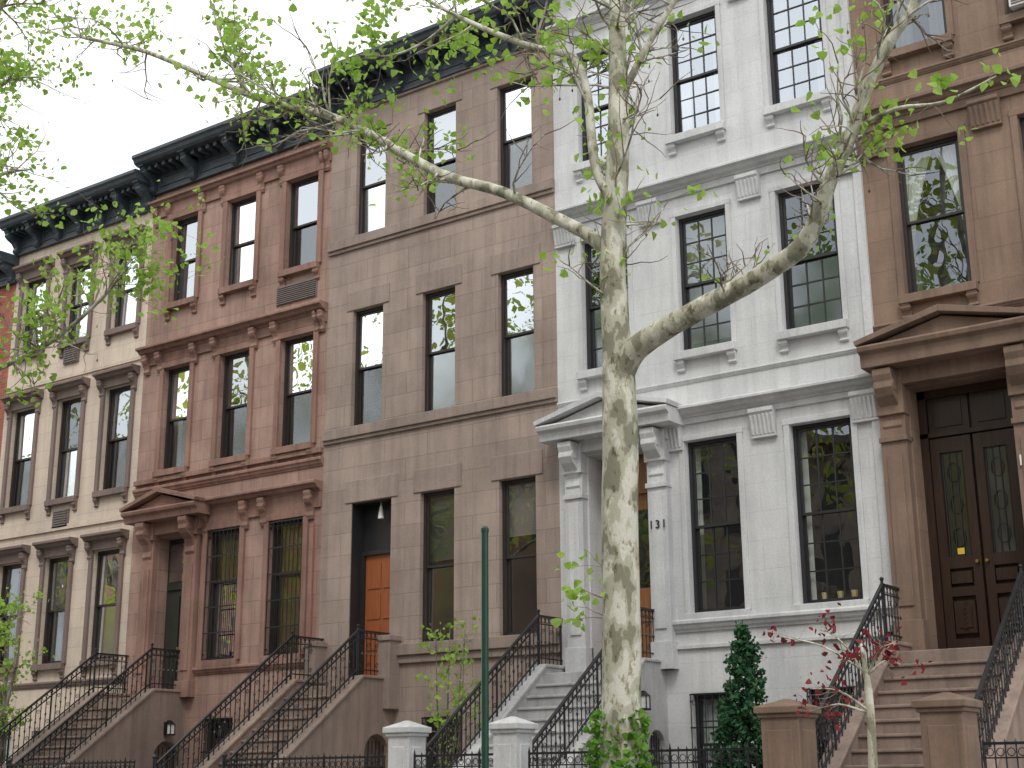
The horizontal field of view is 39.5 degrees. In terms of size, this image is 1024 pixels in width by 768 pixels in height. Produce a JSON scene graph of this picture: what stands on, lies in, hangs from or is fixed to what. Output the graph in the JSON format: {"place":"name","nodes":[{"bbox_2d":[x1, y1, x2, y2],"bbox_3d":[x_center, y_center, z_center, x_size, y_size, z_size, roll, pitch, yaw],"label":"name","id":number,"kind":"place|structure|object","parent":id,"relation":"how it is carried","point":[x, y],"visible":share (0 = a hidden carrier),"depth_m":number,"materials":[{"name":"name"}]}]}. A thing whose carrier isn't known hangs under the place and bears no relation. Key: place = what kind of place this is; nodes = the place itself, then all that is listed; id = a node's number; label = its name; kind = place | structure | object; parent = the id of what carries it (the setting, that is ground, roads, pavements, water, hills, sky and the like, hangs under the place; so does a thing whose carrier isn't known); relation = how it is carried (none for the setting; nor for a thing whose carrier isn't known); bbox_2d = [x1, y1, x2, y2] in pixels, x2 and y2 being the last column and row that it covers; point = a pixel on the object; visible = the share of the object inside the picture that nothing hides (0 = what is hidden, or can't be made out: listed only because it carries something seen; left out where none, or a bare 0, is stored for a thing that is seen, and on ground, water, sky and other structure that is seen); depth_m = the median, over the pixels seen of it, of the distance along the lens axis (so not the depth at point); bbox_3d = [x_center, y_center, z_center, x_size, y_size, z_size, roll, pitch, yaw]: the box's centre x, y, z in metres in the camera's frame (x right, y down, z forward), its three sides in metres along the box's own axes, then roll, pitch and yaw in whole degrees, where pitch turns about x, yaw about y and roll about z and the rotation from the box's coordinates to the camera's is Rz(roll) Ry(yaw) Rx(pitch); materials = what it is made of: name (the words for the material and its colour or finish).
{"place":"outdoors","nodes":[
{"label":"outdoors","id":0,"kind":"place"},
{"bbox_2d":[0,688,185,767],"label":"stoop","id":1,"kind":"object","parent":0,"point":[133,730],"visible":0.7,"depth_m":27.77,"materials":[{"name":"brown stone"}]},
{"bbox_2d":[0,643,179,767],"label":"stoop railing","id":2,"kind":"object","parent":1,"relation":"on","point":[106,687],"visible":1,"depth_m":27.84,"materials":[{"name":"black metal"}]},
{"bbox_2d":[154,747,174,767],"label":"stoop gate","id":3,"kind":"structure","parent":1,"relation":"in","point":[165,758],"depth_m":28.16,"materials":[{"name":"black metal"}]},
{"bbox_2d":[163,720,175,735],"bbox_3d":[-6.748,6.770,28.095,0.225,0.290,0.130,-11,-19,34],"label":"wall lantern","id":4,"kind":"object","parent":1,"relation":"attached to","point":[169,727],"depth_m":28.05,"materials":[{"name":"black metal"}]},
{"bbox_2d":[0,0,221,407],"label":"sycamore tree","id":5,"kind":"object","parent":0,"point":[12,80],"visible":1,"depth_m":20.28,"materials":[{"name":"green plant"}]},
{"bbox_2d":[0,0,493,253],"label":"sky","id":6,"kind":"structure","parent":0,"point":[97,140],"materials":[{"name":"white"}]},
{"bbox_2d":[196,675,392,767],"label":"stoop","id":7,"kind":"object","parent":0,"point":[353,717],"visible":0.69,"depth_m":24.66,"materials":[{"name":"brown stone"}]},
{"bbox_2d":[152,624,389,767],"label":"stoop railing","id":8,"kind":"object","parent":7,"relation":"on","point":[155,762],"visible":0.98,"depth_m":24.50,"materials":[{"name":"black metal"}]},
{"bbox_2d":[364,741,383,766],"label":"stoop gate","id":9,"kind":"structure","parent":7,"relation":"in","point":[375,752],"depth_m":25.09,"materials":[{"name":"black metal"}]},
{"label":"ground","id":10,"kind":"structure","parent":0,"visible":0},
{"bbox_2d":[0,284,15,456],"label":"walls","id":11,"kind":"structure","parent":10,"relation":"on","point":[7,295],"depth_m":35.20,"materials":[{"name":"red brick"}]},
{"bbox_2d":[0,250,19,288],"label":"cornice","id":12,"kind":"structure","parent":11,"relation":"attached to","point":[8,262],"depth_m":35.38,"materials":[{"name":"paint"}]},
{"bbox_2d":[0,212,152,758],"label":"walls","id":13,"kind":"structure","parent":10,"relation":"on","point":[125,345],"depth_m":32.35,"materials":[{"name":"beige stone"}]},
{"bbox_2d":[52,345,79,527],"bbox_3d":[-10.264,1.184,32.862,0.620,4.290,0.095,-11,-19,34],"label":"air conditioner grille","id":14,"kind":"object","parent":13,"relation":"attached to","point":[60,518],"visible":0.98,"depth_m":32.42,"materials":[{"name":"grey metal"}]},
{"bbox_2d":[2,390,130,664],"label":"window panes","id":15,"kind":"object","parent":13,"relation":"attached to","point":[122,404],"visible":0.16,"depth_m":32.32,"materials":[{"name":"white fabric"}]},
{"bbox_2d":[0,248,139,735],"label":"window frames","id":16,"kind":"structure","parent":13,"relation":"attached to","point":[110,440],"depth_m":32.84,"materials":[{"name":"wood"}]},
{"bbox_2d":[17,268,90,459],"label":"window panes","id":17,"kind":"object","parent":16,"relation":"attached to","point":[25,436],"visible":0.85,"depth_m":34.05,"materials":[{"name":"clear glass"}]},
{"bbox_2d":[28,256,138,656],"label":"window panes","id":18,"kind":"structure","parent":16,"relation":"attached to","point":[107,613],"depth_m":32.78,"materials":[{"name":"clear glass"}]},
{"bbox_2d":[0,355,140,539],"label":"string courses","id":19,"kind":"object","parent":13,"relation":"attached to","point":[78,523],"visible":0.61,"depth_m":32.58,"materials":[{"name":"beige stone"}]},
{"bbox_2d":[0,224,146,690],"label":"stone trim","id":20,"kind":"structure","parent":13,"relation":"attached to","point":[79,386],"depth_m":32.31,"materials":[{"name":"beige stone"}]},
{"bbox_2d":[66,402,80,448],"bbox_3d":[-10.064,1.162,33.096,4.270,8.185,0.018,-11,-19,34],"label":"window pane","id":21,"kind":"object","parent":13,"relation":"attached to","point":[73,426],"visible":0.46,"depth_m":33.26,"materials":[{"name":"clear glass"}]},
{"bbox_2d":[0,168,155,256],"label":"cornice","id":22,"kind":"structure","parent":13,"relation":"attached to","point":[26,233],"depth_m":33.97,"materials":[{"name":"paint"}]},
{"bbox_2d":[59,419,128,660],"bbox_3d":[-9.514,3.254,33.300,5.002,13.350,0.001,-11,-19,34],"label":"room back","id":23,"kind":"object","parent":13,"relation":"attached to","point":[119,458],"depth_m":33.51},
{"bbox_2d":[1,0,1020,767],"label":"sycamore tree","id":24,"kind":"object","parent":10,"relation":"on","point":[625,354],"visible":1,"depth_m":16.88,"materials":[{"name":"green plant"}]},
{"bbox_2d":[553,0,883,767],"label":"walls","id":25,"kind":"structure","parent":10,"relation":"on","point":[785,666],"depth_m":23.18,"materials":[{"name":"grey paint"}]},
{"bbox_2d":[601,454,651,657],"bbox_3d":[2.033,2.972,23.751,1.220,3.660,0.135,-11,-19,34],"label":"front door","id":26,"kind":"structure","parent":25,"relation":"attached to","point":[645,597],"depth_m":23.59,"materials":[{"name":"brown wood"}]},
{"bbox_2d":[686,215,730,344],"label":"window panes","id":27,"kind":"object","parent":25,"relation":"attached to","point":[718,222],"visible":0.43,"depth_m":23.99,"materials":[{"name":"glass"}]},
{"bbox_2d":[533,0,894,671],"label":"stone trim","id":28,"kind":"structure","parent":25,"relation":"attached to","point":[571,431],"depth_m":23.05,"materials":[{"name":"white stone"}]},
{"bbox_2d":[650,519,664,528],"bbox_3d":[2.340,2.250,22.943,0.256,0.133,0.012,-11,-19,34],"label":"house number","id":29,"kind":"object","parent":28,"relation":"attached to","point":[658,523],"visible":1,"depth_m":22.93,"materials":[{"name":"black metal"}]},
{"bbox_2d":[689,686,854,767],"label":"window grille","id":30,"kind":"object","parent":28,"relation":"attached to","point":[713,726],"depth_m":21.81,"materials":[{"name":"black metal"}]},
{"bbox_2d":[581,0,862,767],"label":"window frames","id":31,"kind":"structure","parent":25,"relation":"attached to","point":[798,459],"depth_m":22.96,"materials":[{"name":"wood"}]},
{"bbox_2d":[586,0,824,156],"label":"window panes","id":32,"kind":"object","parent":31,"relation":"attached to","point":[784,60],"visible":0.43,"depth_m":24.56,"materials":[{"name":"clear glass"}]},
{"bbox_2d":[592,192,861,608],"bbox_3d":[3.853,-0.251,24.286,5.767,15.050,0.001,-11,-19,34],"label":"room back","id":33,"kind":"object","parent":25,"relation":"attached to","point":[843,471],"depth_m":23.61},
{"bbox_2d":[695,432,846,767],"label":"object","id":34,"kind":"object","parent":25,"relation":"attached to","point":[805,467],"visible":0.22,"depth_m":22.18,"materials":[{"name":"white fabric"}]},
{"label":"sidewalk","id":35,"kind":"structure","parent":0,"visible":0},
{"bbox_2d":[0,585,55,764],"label":"ornamental tree","id":36,"kind":"object","parent":35,"relation":"on","point":[4,704],"visible":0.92,"depth_m":28.47,"materials":[{"name":"green plant"}]},
{"bbox_2d":[6,757,135,767],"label":"iron fence","id":37,"kind":"object","parent":35,"relation":"on","point":[74,763],"visible":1,"depth_m":23.96,"materials":[{"name":"black metal"}]},
{"bbox_2d":[123,137,332,767],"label":"walls","id":38,"kind":"structure","parent":35,"relation":"on","point":[212,691],"depth_m":29.88,"materials":[{"name":"brown stone"}]},
{"bbox_2d":[161,539,184,688],"bbox_3d":[-6.893,4.880,29.758,0.950,3.370,0.060,-11,-19,34],"label":"front door","id":39,"kind":"structure","parent":38,"relation":"attached to","point":[175,563],"depth_m":30.13,"materials":[{"name":"green paint"}]},
{"bbox_2d":[162,585,181,688],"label":"door panels","id":40,"kind":"object","parent":39,"relation":"attached to","point":[172,622],"visible":0.37,"depth_m":29.75,"materials":[{"name":"brown wood"}]},
{"bbox_2d":[171,356,248,467],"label":"window panes","id":41,"kind":"object","parent":38,"relation":"attached to","point":[239,371],"visible":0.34,"depth_m":30.42,"materials":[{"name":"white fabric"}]},
{"bbox_2d":[119,140,332,697],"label":"stone trim","id":42,"kind":"structure","parent":38,"relation":"attached to","point":[153,514],"depth_m":29.50,"materials":[{"name":"brown stone"}]},
{"bbox_2d":[200,517,302,760],"bbox_3d":[-5.129,5.247,27.925,2.690,5.034,0.069,-11,-19,34],"label":"window grille","id":43,"kind":"object","parent":42,"relation":"attached to","point":[231,605],"depth_m":28.15,"materials":[{"name":"black metal"}]},
{"bbox_2d":[276,277,317,306],"bbox_3d":[-4.426,-1.894,29.386,1.140,0.420,0.100,-11,-19,34],"label":"vent","id":44,"kind":"object","parent":42,"relation":"attached to","point":[297,291],"visible":1,"depth_m":29.33,"materials":[{"name":"grey metal"}]},
{"bbox_2d":[310,522,314,640],"bbox_3d":[-3.816,4.121,27.184,0.033,3.000,0.033,9,-18,-31],"label":"drain pipe","id":45,"kind":"object","parent":42,"relation":"attached to","point":[312,579],"visible":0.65,"depth_m":27.27,"materials":[{"name":"brown metal"}]},
{"bbox_2d":[131,86,334,196],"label":"cornice","id":46,"kind":"structure","parent":38,"relation":"attached to","point":[193,157],"depth_m":31.45,"materials":[{"name":"paint"}]},
{"bbox_2d":[163,175,317,754],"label":"window frames","id":47,"kind":"structure","parent":38,"relation":"attached to","point":[226,408],"depth_m":29.93,"materials":[{"name":"black wood"}]},
{"bbox_2d":[214,582,235,656],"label":"window panes","id":48,"kind":"structure","parent":47,"relation":"attached to","point":[228,626],"depth_m":28.81,"materials":[{"name":"glass"}]},
{"bbox_2d":[171,340,312,419],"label":"window panes","id":49,"kind":"object","parent":47,"relation":"attached to","point":[300,373],"visible":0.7,"depth_m":29.17,"materials":[{"name":"clear glass"}]},
{"bbox_2d":[180,181,317,298],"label":"window panes","id":50,"kind":"object","parent":47,"relation":"attached to","point":[306,204],"visible":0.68,"depth_m":30.95,"materials":[{"name":"clear glass"}]},
{"bbox_2d":[181,224,316,745],"bbox_3d":[-5.226,2.224,30.383,5.512,13.700,0.001,-11,-19,34],"label":"room back","id":51,"kind":"object","parent":38,"relation":"in","point":[300,420],"depth_m":31.23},
{"bbox_2d":[218,524,301,651],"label":"window panes","id":52,"kind":"object","parent":38,"relation":"attached to","point":[286,551],"visible":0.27,"depth_m":28.21,"materials":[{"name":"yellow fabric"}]},
{"bbox_2d":[223,750,385,767],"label":"iron fence","id":53,"kind":"object","parent":35,"relation":"on","point":[347,757],"visible":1,"depth_m":20.97,"materials":[{"name":"black metal"}]},
{"bbox_2d":[318,50,561,764],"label":"walls","id":54,"kind":"structure","parent":35,"relation":"on","point":[472,245],"depth_m":26.56,"materials":[{"name":"brown stone"}]},
{"bbox_2d":[348,498,390,674],"bbox_3d":[-2.507,3.908,26.649,1.005,3.465,0.420,-11,-19,34],"label":"entry lining","id":55,"kind":"object","parent":54,"relation":"attached to","point":[371,533],"visible":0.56,"depth_m":27.05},
{"bbox_2d":[378,503,383,518],"bbox_3d":[-2.476,2.399,27.003,0.111,0.300,0.111,9,-18,-31],"label":"entry lantern","id":56,"kind":"object","parent":55,"relation":"attached to","point":[381,514],"visible":1,"depth_m":26.96,"materials":[{"name":"white glass"}]},
{"bbox_2d":[364,553,389,675],"bbox_3d":[-2.416,4.399,26.615,0.840,2.480,0.075,-11,-19,34],"label":"front door","id":57,"kind":"structure","parent":54,"relation":"attached to","point":[377,605],"depth_m":26.74,"materials":[{"name":"orange wood"}]},
{"bbox_2d":[302,49,559,709],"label":"stone trim","id":58,"kind":"structure","parent":54,"relation":"attached to","point":[393,653],"depth_m":26.47,"materials":[{"name":"brown stone"}]},
{"bbox_2d":[421,716,459,765],"bbox_3d":[-0.562,6.258,24.238,2.490,1.234,0.069,-11,-19,34],"label":"window grille","id":59,"kind":"object","parent":58,"relation":"attached to","point":[427,718],"depth_m":24.88,"materials":[{"name":"black metal"}]},
{"bbox_2d":[309,0,553,114],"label":"cornice","id":60,"kind":"structure","parent":54,"relation":"attached to","point":[458,63],"depth_m":28.21,"materials":[{"name":"paint"}]},
{"bbox_2d":[354,79,536,767],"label":"window frames","id":61,"kind":"structure","parent":54,"relation":"attached to","point":[427,567],"depth_m":26.32,"materials":[{"name":"wood"}]},
{"bbox_2d":[365,183,384,232],"bbox_3d":[-1.257,0.103,26.715,4.166,9.186,0.023,-11,-19,34],"label":"window pane","id":62,"kind":"structure","parent":61,"relation":"attached to","point":[375,217],"depth_m":28.84,"materials":[{"name":"clear glass"}]},
{"bbox_2d":[360,274,533,367],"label":"window panes","id":63,"kind":"object","parent":61,"relation":"attached to","point":[520,317],"visible":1,"depth_m":26.19,"materials":[{"name":"clear glass"}]},
{"bbox_2d":[365,87,530,185],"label":"window panes","id":64,"kind":"object","parent":61,"relation":"attached to","point":[518,120],"visible":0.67,"depth_m":27.98,"materials":[{"name":"clear glass"}]},
{"bbox_2d":[366,161,536,767],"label":"room back","id":65,"kind":"object","parent":54,"relation":"in","point":[523,570],"depth_m":27.09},
{"bbox_2d":[430,483,535,561],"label":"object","id":66,"kind":"object","parent":54,"relation":"attached to","point":[442,508],"visible":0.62,"depth_m":25.91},
{"bbox_2d":[508,137,531,189],"bbox_3d":[-0.519,-4.459,27.539,2.570,2.230,0.044,-11,-19,34],"label":"window pane","id":67,"kind":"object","parent":54,"relation":"attached to","point":[514,156],"visible":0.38,"depth_m":26.97,"materials":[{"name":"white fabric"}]},
{"bbox_2d":[414,616,490,767],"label":"leafy shrub","id":68,"kind":"object","parent":35,"relation":"on","point":[451,659],"visible":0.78,"depth_m":22.39,"materials":[{"name":"green plant"}]},
{"bbox_2d":[413,748,492,767],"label":"iron fence","id":69,"kind":"object","parent":35,"relation":"on","point":[442,755],"visible":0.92,"depth_m":19.51,"materials":[{"name":"black metal"}]},
{"bbox_2d":[382,716,537,767],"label":"gate posts","id":70,"kind":"object","parent":35,"relation":"on","point":[512,740],"visible":0.97,"depth_m":19.12,"materials":[{"name":"white stone"}]},
{"bbox_2d":[481,526,488,767],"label":"green metal pole","id":71,"kind":"object","parent":35,"relation":"on","point":[484,657],"visible":1,"depth_m":15.99,"materials":[{"name":"metal"}]},
{"bbox_2d":[452,657,668,767],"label":"stoop","id":72,"kind":"object","parent":35,"relation":"on","point":[540,694],"visible":0.46,"depth_m":22.09,"materials":[{"name":"grey stone"}]},
{"bbox_2d":[425,607,654,767],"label":"stoop railing","id":73,"kind":"object","parent":72,"relation":"on","point":[530,666],"visible":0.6,"depth_m":21.27,"materials":[{"name":"black metal"}]},
{"bbox_2d":[641,691,650,710],"bbox_3d":[1.963,4.774,21.527,0.225,0.290,0.130,-11,-19,34],"label":"wall lantern","id":74,"kind":"object","parent":72,"relation":"attached to","point":[645,701],"depth_m":21.47,"materials":[{"name":"white glass"}]},
{"bbox_2d":[649,733,660,767],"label":"stoop gate","id":75,"kind":"structure","parent":72,"relation":"attached to","point":[654,748],"depth_m":22.01,"materials":[{"name":"black metal"}]},
{"bbox_2d":[578,705,656,767],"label":"ivy plant","id":76,"kind":"object","parent":35,"relation":"on","point":[595,751],"visible":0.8,"depth_m":15.15,"materials":[{"name":"green plant"}]},
{"bbox_2d":[528,741,757,767],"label":"iron fence","id":77,"kind":"object","parent":35,"relation":"on","point":[747,748],"visible":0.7,"depth_m":17.52,"materials":[{"name":"black metal"}]},
{"bbox_2d":[709,620,768,767],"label":"conical evergreen tree","id":78,"kind":"object","parent":35,"relation":"on","point":[743,721],"visible":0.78,"depth_m":19.29,"materials":[{"name":"green plant"}]},
{"bbox_2d":[762,602,931,767],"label":"red maple sapling","id":79,"kind":"object","parent":35,"relation":"on","point":[871,730],"visible":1,"depth_m":15.43,"materials":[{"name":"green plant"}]},
{"bbox_2d":[753,692,982,767],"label":"gate posts","id":80,"kind":"object","parent":35,"relation":"on","point":[949,730],"visible":0.95,"depth_m":15.67,"materials":[{"name":"brown stone"}]},
{"bbox_2d":[819,633,1023,767],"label":"stoop","id":81,"kind":"object","parent":35,"relation":"on","point":[958,671],"visible":0.66,"depth_m":18.22,"materials":[{"name":"brown stone"}]},
{"bbox_2d":[815,564,1023,767],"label":"stoop railing","id":82,"kind":"object","parent":81,"relation":"on","point":[985,680],"visible":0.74,"depth_m":18.03,"materials":[{"name":"black metal"}]},
{"bbox_2d":[848,0,1023,649],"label":"walls","id":83,"kind":"structure","parent":35,"relation":"on","point":[996,210],"depth_m":21.37,"materials":[{"name":"brown stone"}]},
{"bbox_2d":[892,0,968,291],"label":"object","id":84,"kind":"object","parent":83,"relation":"attached to","point":[946,156],"visible":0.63,"depth_m":22.11,"materials":[{"name":"glass"}]},
{"bbox_2d":[853,0,1023,650],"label":"stone trim","id":85,"kind":"structure","parent":83,"relation":"attached to","point":[941,342],"depth_m":20.84,"materials":[{"name":"brown stone"}]},
{"bbox_2d":[912,0,967,289],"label":"room back","id":86,"kind":"object","parent":83,"relation":"attached to","point":[941,250],"depth_m":22.70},
{"bbox_2d":[883,0,1023,292],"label":"window frames","id":87,"kind":"structure","parent":83,"relation":"attached to","point":[909,254],"depth_m":21.80,"materials":[{"name":"black wood"}]},
{"bbox_2d":[1009,0,1023,11],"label":"air conditioner","id":88,"kind":"object","parent":87,"relation":"in","point":[1017,6],"visible":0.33,"depth_m":21.25,"materials":[{"name":"white metal"}]},
{"bbox_2d":[916,378,1023,648],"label":"front door","id":89,"kind":"structure","parent":83,"relation":"attached to","point":[972,422],"depth_m":20.60,"materials":[{"name":"brown wood"}]},
{"bbox_2d":[957,548,964,553],"bbox_3d":[6.474,2.407,20.572,0.100,0.090,0.005,-11,-19,34],"label":"notice","id":90,"kind":"object","parent":89,"relation":"attached to","point":[961,550],"visible":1,"depth_m":20.57,"materials":[{"name":"yellow paper"}]},
{"bbox_2d":[941,445,1016,555],"bbox_3d":[6.726,1.690,20.593,0.951,1.540,0.016,-11,-19,34],"label":"door grille","id":91,"kind":"object","parent":89,"relation":"attached to","point":[989,498],"depth_m":20.59,"materials":[{"name":"black metal"}]},
{"bbox_2d":[982,736,1023,767],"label":"iron fence","id":92,"kind":"object","parent":35,"relation":"on","point":[1004,743],"visible":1,"depth_m":15.29,"materials":[{"name":"black metal"}]},
{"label":"dark glass window panes","id":93,"kind":"object","parent":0,"visible":0},
{"bbox_2d":[638,509,650,587],"bbox_3d":[2.005,2.760,23.773,0.860,1.300,0.001,-11,-19,34],"label":"door glass backing","id":94,"kind":"object","parent":93,"relation":"attached to","point":[644,553],"depth_m":23.64,"materials":[{"name":"black glass"}]},
{"bbox_2d":[822,590,857,598],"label":"flower pots","id":95,"kind":"object","parent":93,"relation":"attached to","point":[841,594],"visible":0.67,"depth_m":21.31,"materials":[{"name":"yellow ceramic"}]}
]}

